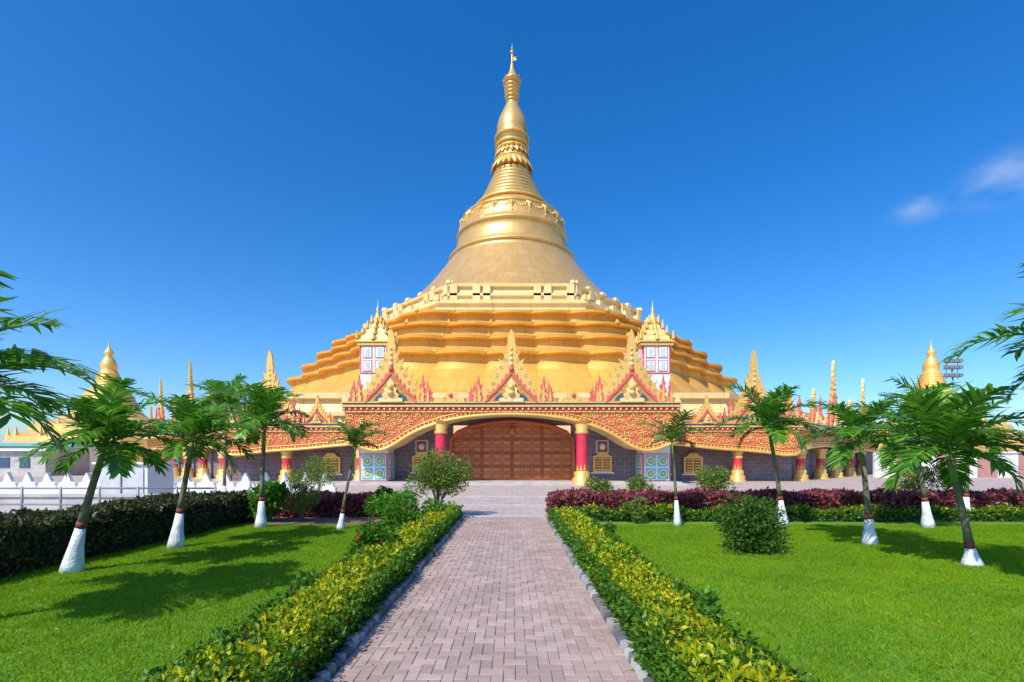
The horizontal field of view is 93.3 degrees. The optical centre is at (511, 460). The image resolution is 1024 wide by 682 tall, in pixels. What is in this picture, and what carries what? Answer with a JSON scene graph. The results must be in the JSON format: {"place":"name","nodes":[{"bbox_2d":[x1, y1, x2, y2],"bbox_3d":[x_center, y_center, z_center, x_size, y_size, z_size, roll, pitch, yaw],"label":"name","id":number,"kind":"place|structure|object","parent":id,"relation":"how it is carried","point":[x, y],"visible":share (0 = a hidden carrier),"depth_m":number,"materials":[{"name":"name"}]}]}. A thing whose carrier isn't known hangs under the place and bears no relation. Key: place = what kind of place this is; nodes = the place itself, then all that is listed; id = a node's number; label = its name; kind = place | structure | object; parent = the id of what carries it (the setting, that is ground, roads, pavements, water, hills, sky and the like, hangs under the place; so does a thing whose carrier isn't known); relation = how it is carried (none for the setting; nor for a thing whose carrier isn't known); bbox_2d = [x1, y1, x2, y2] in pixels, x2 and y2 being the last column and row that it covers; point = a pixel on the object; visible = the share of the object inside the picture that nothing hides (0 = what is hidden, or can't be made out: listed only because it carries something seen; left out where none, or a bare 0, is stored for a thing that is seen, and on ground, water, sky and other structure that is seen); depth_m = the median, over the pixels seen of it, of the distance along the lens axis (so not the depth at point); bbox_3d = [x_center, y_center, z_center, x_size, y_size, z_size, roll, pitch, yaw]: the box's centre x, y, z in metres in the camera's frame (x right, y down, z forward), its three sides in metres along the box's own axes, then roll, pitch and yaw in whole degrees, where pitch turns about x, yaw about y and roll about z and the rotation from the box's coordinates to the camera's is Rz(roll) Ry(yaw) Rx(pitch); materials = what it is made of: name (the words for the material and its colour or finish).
{"place":"outdoors","nodes":[
{"label":"outdoors","id":0,"kind":"place"},
{"bbox_2d":[0,448,96,475],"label":"distant building","id":1,"kind":"structure","parent":0,"point":[9,457],"depth_m":57.00,"materials":[{"name":"paint"}]},
{"bbox_2d":[239,518,383,524],"bbox_3d":[-5.600,1.788,14.295,6.000,0.001,1.790,0,0,0],"label":"garden bed","id":2,"kind":"object","parent":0,"point":[323,521],"visible":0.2,"depth_m":14.25,"materials":[{"name":"soil"}]},
{"bbox_2d":[245,479,291,521],"bbox_3d":[-7.112,1.213,14.173,1.443,1.398,1.296,0,0,44],"label":"broadleaf shrub","id":3,"kind":"object","parent":2,"relation":"on","point":[275,494],"visible":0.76,"depth_m":13.86,"materials":[{"name":"green plant"}]},
{"bbox_2d":[280,481,322,520],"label":"thin shrub","id":4,"kind":"object","parent":2,"relation":"on","point":[301,497],"visible":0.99,"depth_m":14.20,"materials":[{"name":"green plant"}]},
{"bbox_2d":[361,485,405,518],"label":"shrub","id":5,"kind":"object","parent":2,"relation":"on","point":[383,489],"visible":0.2,"depth_m":13.68,"materials":[{"name":"green plant"}]},
{"bbox_2d":[23,542,630,680],"bbox_3d":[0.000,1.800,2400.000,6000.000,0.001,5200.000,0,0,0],"label":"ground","id":6,"kind":"structure","parent":0,"point":[346,639],"depth_m":4.98,"materials":[{"name":"brown soil"}]},
{"bbox_2d":[0,443,105,471],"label":"roof","id":7,"kind":"structure","parent":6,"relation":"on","point":[93,458],"depth_m":72.00,"materials":[{"name":"white paint"}]},
{"bbox_2d":[1,341,154,461],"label":"pagoda","id":8,"kind":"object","parent":6,"relation":"on","point":[108,365],"visible":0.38,"depth_m":82.02,"materials":[{"name":"gold metal"}]},
{"bbox_2d":[0,489,252,577],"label":"dark hedge","id":9,"kind":"object","parent":6,"relation":"on","point":[31,540],"visible":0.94,"depth_m":9.35,"materials":[{"name":"green plant"}]},
{"bbox_2d":[329,517,639,681],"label":"brick path","id":10,"kind":"structure","parent":0,"point":[541,619],"depth_m":5.29,"materials":[{"name":"grey brick"}]},
{"bbox_2d":[308,515,656,681],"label":"stone kerb","id":11,"kind":"structure","parent":10,"relation":"on","point":[339,660],"depth_m":5.19,"materials":[{"name":"grey stone"}]},
{"bbox_2d":[0,522,1023,681],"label":"lawn","id":12,"kind":"structure","parent":0,"point":[727,611],"depth_m":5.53,"materials":[{"name":"plant"}]},
{"bbox_2d":[0,270,121,457],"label":"palm tree","id":13,"kind":"object","parent":12,"relation":"on","point":[14,355],"visible":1,"depth_m":5.27,"materials":[{"name":"green plant"}]},
{"bbox_2d":[9,372,192,573],"bbox_3d":[-6.395,0.229,7.761,2.204,3.186,2.169,0,0,0],"label":"palm tree","id":14,"kind":"object","parent":12,"relation":"on","point":[99,419],"visible":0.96,"depth_m":7.68,"materials":[{"name":"green plant"}]},
{"bbox_2d":[149,668,201,681],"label":"hibiscus bush","id":15,"kind":"object","parent":12,"relation":"on","point":[188,674],"visible":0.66,"depth_m":3.11,"materials":[{"name":"green plant"}]},
{"bbox_2d":[129,388,264,548],"bbox_3d":[-6.556,0.169,10.080,2.426,3.288,2.478,0,0,32],"label":"palm tree","id":16,"kind":"object","parent":12,"relation":"on","point":[197,418],"visible":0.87,"depth_m":9.88,"materials":[{"name":"green plant"}]},
{"bbox_2d":[206,379,310,527],"bbox_3d":[-6.817,-0.143,13.055,2.837,3.892,2.811,0,0,0],"label":"palm tree","id":17,"kind":"object","parent":12,"relation":"on","point":[263,406],"visible":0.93,"depth_m":12.80,"materials":[{"name":"green plant"}]},
{"bbox_2d":[119,553,410,681],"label":"yellow hedge","id":18,"kind":"object","parent":12,"relation":"on","point":[303,633],"visible":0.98,"depth_m":4.14,"materials":[{"name":"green plant"}]},
{"bbox_2d":[291,565,340,592],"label":"hibiscus bush","id":19,"kind":"object","parent":12,"relation":"on","point":[303,574],"visible":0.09,"depth_m":6.09,"materials":[{"name":"green plant"}]},
{"bbox_2d":[325,419,390,529],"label":"palm tree","id":20,"kind":"object","parent":12,"relation":"on","point":[356,436],"visible":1,"depth_m":12.65,"materials":[{"name":"green plant"}]},
{"bbox_2d":[343,517,402,556],"bbox_3d":[-2.386,1.404,8.298,1.008,0.886,0.731,0,0,0],"label":"hibiscus bush","id":21,"kind":"object","parent":12,"relation":"on","point":[366,534],"visible":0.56,"depth_m":8.17,"materials":[{"name":"green plant"}]},
{"bbox_2d":[369,488,423,530],"bbox_3d":[-2.852,1.284,12.607,1.415,1.218,1.283,0,0,23],"label":"shrub","id":22,"kind":"object","parent":12,"relation":"on","point":[399,496],"visible":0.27,"depth_m":12.27,"materials":[{"name":"green plant"}]},
{"bbox_2d":[382,500,421,530],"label":"shrub","id":23,"kind":"object","parent":12,"relation":"on","point":[402,517],"visible":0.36,"depth_m":10.84,"materials":[{"name":"green plant"}]},
{"bbox_2d":[343,503,464,579],"bbox_3d":[-1.990,1.547,10.961,1.153,0.652,8.442,0,0,0],"label":"yellow hedge","id":24,"kind":"object","parent":12,"relation":"on","point":[424,535],"visible":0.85,"depth_m":8.98,"materials":[{"name":"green plant"}]},
{"bbox_2d":[421,497,460,514],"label":"shrub","id":25,"kind":"object","parent":12,"relation":"on","point":[438,505],"visible":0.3,"depth_m":13.49,"materials":[{"name":"green plant"}]},
{"bbox_2d":[19,518,1023,675],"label":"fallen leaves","id":26,"kind":"object","parent":12,"relation":"on","point":[895,655],"visible":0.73,"depth_m":6.41,"materials":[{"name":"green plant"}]},
{"bbox_2d":[546,505,643,581],"bbox_3d":[1.514,1.534,10.581,1.111,0.659,7.547,0,0,0],"label":"yellow hedge","id":27,"kind":"object","parent":12,"relation":"on","point":[583,536],"visible":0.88,"depth_m":8.95,"materials":[{"name":"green plant"}]},
{"bbox_2d":[598,522,616,533],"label":"leafy plant","id":28,"kind":"object","parent":12,"relation":"on","point":[611,527],"visible":0.26,"depth_m":10.22,"materials":[{"name":"green plant"}]},
{"bbox_2d":[619,495,648,523],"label":"thin shrub","id":29,"kind":"object","parent":12,"relation":"on","point":[632,507],"visible":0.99,"depth_m":13.83,"materials":[{"name":"green plant"}]},
{"bbox_2d":[637,409,709,525],"bbox_3d":[4.321,0.219,13.325,1.883,3.170,1.855,0,0,0],"label":"palm tree","id":30,"kind":"object","parent":12,"relation":"on","point":[672,432],"visible":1,"depth_m":13.22,"materials":[{"name":"green plant"}]},
{"bbox_2d":[587,552,819,681],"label":"yellow hedge","id":31,"kind":"object","parent":12,"relation":"on","point":[674,632],"visible":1,"depth_m":4.04,"materials":[{"name":"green plant"}]},
{"bbox_2d":[694,585,726,620],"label":"leafy plant","id":32,"kind":"object","parent":12,"relation":"on","point":[711,594],"visible":0.4,"depth_m":5.03,"materials":[{"name":"green plant"}]},
{"bbox_2d":[711,491,793,555],"bbox_3d":[4.755,1.241,9.632,1.460,1.231,1.664,0,0,0],"label":"round bush","id":33,"kind":"object","parent":12,"relation":"on","point":[749,527],"visible":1,"depth_m":9.30,"materials":[{"name":"green plant"}]},
{"bbox_2d":[713,381,819,526],"bbox_3d":[7.038,-0.216,13.330,2.556,4.053,2.510,0,0,-15],"label":"palm tree","id":34,"kind":"object","parent":12,"relation":"on","point":[769,410],"visible":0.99,"depth_m":13.09,"materials":[{"name":"green plant"}]},
{"bbox_2d":[577,502,1023,521],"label":"green hedge","id":35,"kind":"object","parent":12,"relation":"on","point":[855,513],"visible":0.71,"depth_m":14.27,"materials":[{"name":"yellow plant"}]},
{"bbox_2d":[798,395,925,544],"bbox_3d":[7.605,0.186,10.538,2.450,3.242,2.179,0,0,0],"label":"palm tree","id":36,"kind":"object","parent":12,"relation":"on","point":[839,455],"visible":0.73,"depth_m":10.28,"materials":[{"name":"green plant"}]},
{"bbox_2d":[840,381,984,528],"bbox_3d":[10.658,-0.088,13.002,3.099,3.801,3.398,0,0,-32],"label":"palm tree","id":37,"kind":"object","parent":12,"relation":"on","point":[927,520],"visible":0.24,"depth_m":12.84,"materials":[{"name":"green plant"}]},
{"bbox_2d":[828,375,1023,566],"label":"palm tree","id":38,"kind":"object","parent":12,"relation":"on","point":[947,423],"visible":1,"depth_m":8.23,"materials":[{"name":"green plant"}]},
{"bbox_2d":[920,396,1023,512],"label":"palm tree","id":39,"kind":"object","parent":12,"relation":"on","point":[966,496],"visible":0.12,"depth_m":14.15,"materials":[{"name":"green plant"}]},
{"bbox_2d":[937,263,1023,405],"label":"palm tree","id":40,"kind":"object","parent":12,"relation":"on","point":[1008,335],"visible":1,"depth_m":6.46,"materials":[{"name":"green plant"}]},
{"bbox_2d":[0,472,1023,517],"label":"plaza paving","id":41,"kind":"structure","parent":0,"point":[855,483],"depth_m":31.36,"materials":[{"name":"grey stone"}]},
{"bbox_2d":[0,494,157,515],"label":"wall","id":42,"kind":"structure","parent":41,"relation":"on","point":[42,498],"depth_m":15.65,"materials":[{"name":"paint"}]},
{"bbox_2d":[92,462,177,493],"bbox_3d":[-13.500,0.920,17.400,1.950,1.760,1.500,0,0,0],"label":"building","id":43,"kind":"structure","parent":41,"relation":"on","point":[144,476],"depth_m":16.71,"materials":[{"name":"white paint"}]},
{"bbox_2d":[0,472,336,493],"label":"white fence","id":44,"kind":"object","parent":41,"relation":"on","point":[246,483],"visible":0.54,"depth_m":21.92,"materials":[{"name":"paint"}]},
{"bbox_2d":[183,372,253,492],"bbox_3d":[-12.402,-0.994,21.096,3.848,5.591,3.156,0,0,43],"label":"palm tree","id":45,"kind":"object","parent":41,"relation":"on","point":[219,398],"visible":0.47,"depth_m":20.61,"materials":[{"name":"green plant"}]},
{"bbox_2d":[286,453,338,490],"bbox_3d":[-8.217,0.748,20.226,2.120,2.122,2.090,0,0,0],"label":"thin shrub","id":46,"kind":"object","parent":41,"relation":"on","point":[319,468],"visible":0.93,"depth_m":19.86,"materials":[{"name":"green plant"}]},
{"bbox_2d":[252,489,378,517],"bbox_3d":[-6.388,1.414,15.805,4.852,1.003,1.496,0,0,0],"label":"purple hedge","id":47,"kind":"object","parent":41,"relation":"on","point":[329,505],"visible":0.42,"depth_m":15.31,"materials":[{"name":"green plant"}]},
{"bbox_2d":[402,447,472,503],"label":"tree","id":48,"kind":"object","parent":41,"relation":"on","point":[441,475],"visible":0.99,"depth_m":15.04,"materials":[{"name":"green plant"}]},
{"bbox_2d":[408,496,547,516],"bbox_3d":[-0.200,1.770,19.700,60.000,0.050,8.880,0,0,0],"label":"paving band","id":49,"kind":"object","parent":41,"relation":"on","point":[497,505],"visible":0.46,"depth_m":19.06,"materials":[{"name":"stone"}]},
{"bbox_2d":[142,47,876,485],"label":"golden pagoda","id":50,"kind":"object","parent":41,"relation":"on","point":[512,343],"visible":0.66,"depth_m":43.40,"materials":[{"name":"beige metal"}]},
{"bbox_2d":[449,419,574,479],"bbox_3d":[0.000,-0.770,38.850,10.172,5.140,0.609,0,0,0],"label":"arched door","id":51,"kind":"structure","parent":50,"relation":"in","point":[511,449],"depth_m":38.88,"materials":[{"name":"brown wood"}]},
{"bbox_2d":[584,476,613,492],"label":"thin shrub","id":52,"kind":"object","parent":41,"relation":"on","point":[605,486],"visible":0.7,"depth_m":17.45,"materials":[{"name":"green plant"}]},
{"bbox_2d":[624,474,654,490],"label":"thin shrub","id":53,"kind":"object","parent":41,"relation":"on","point":[634,484],"visible":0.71,"depth_m":17.78,"materials":[{"name":"green plant"}]},
{"bbox_2d":[693,464,737,491],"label":"thin shrub","id":54,"kind":"object","parent":41,"relation":"on","point":[716,478],"visible":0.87,"depth_m":16.77,"materials":[{"name":"green plant"}]},
{"bbox_2d":[544,485,1023,513],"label":"purple hedge","id":55,"kind":"object","parent":41,"relation":"on","point":[696,498],"visible":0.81,"depth_m":14.97,"materials":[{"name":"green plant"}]},
{"bbox_2d":[885,464,946,491],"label":"thin shrub","id":56,"kind":"object","parent":41,"relation":"on","point":[928,473],"visible":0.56,"depth_m":16.39,"materials":[{"name":"green plant"}]},
{"bbox_2d":[873,451,1023,477],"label":"panels","id":57,"kind":"object","parent":41,"relation":"on","point":[1016,458],"visible":0.32,"depth_m":51.85,"materials":[{"name":"white paint"}]},
{"bbox_2d":[877,340,1023,450],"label":"pagoda","id":58,"kind":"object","parent":41,"relation":"on","point":[931,373],"visible":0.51,"depth_m":88.70,"materials":[{"name":"gold metal"}]},
{"bbox_2d":[943,359,963,389],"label":"floodlight pole","id":59,"kind":"object","parent":41,"relation":"on","point":[952,367],"visible":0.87,"depth_m":59.67,"materials":[{"name":"grey metal"}]},
{"bbox_2d":[0,0,1023,442],"label":"sky","id":60,"kind":"structure","parent":0,"point":[217,186],"materials":[{"name":"blue"}]},
{"label":"side pavement","id":61,"kind":"structure","parent":0,"visible":0},
{"bbox_2d":[0,487,216,509],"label":"metal railing","id":62,"kind":"object","parent":61,"relation":"on","point":[22,503],"visible":0.52,"depth_m":14.97,"materials":[{"name":"metal"}]}
]}

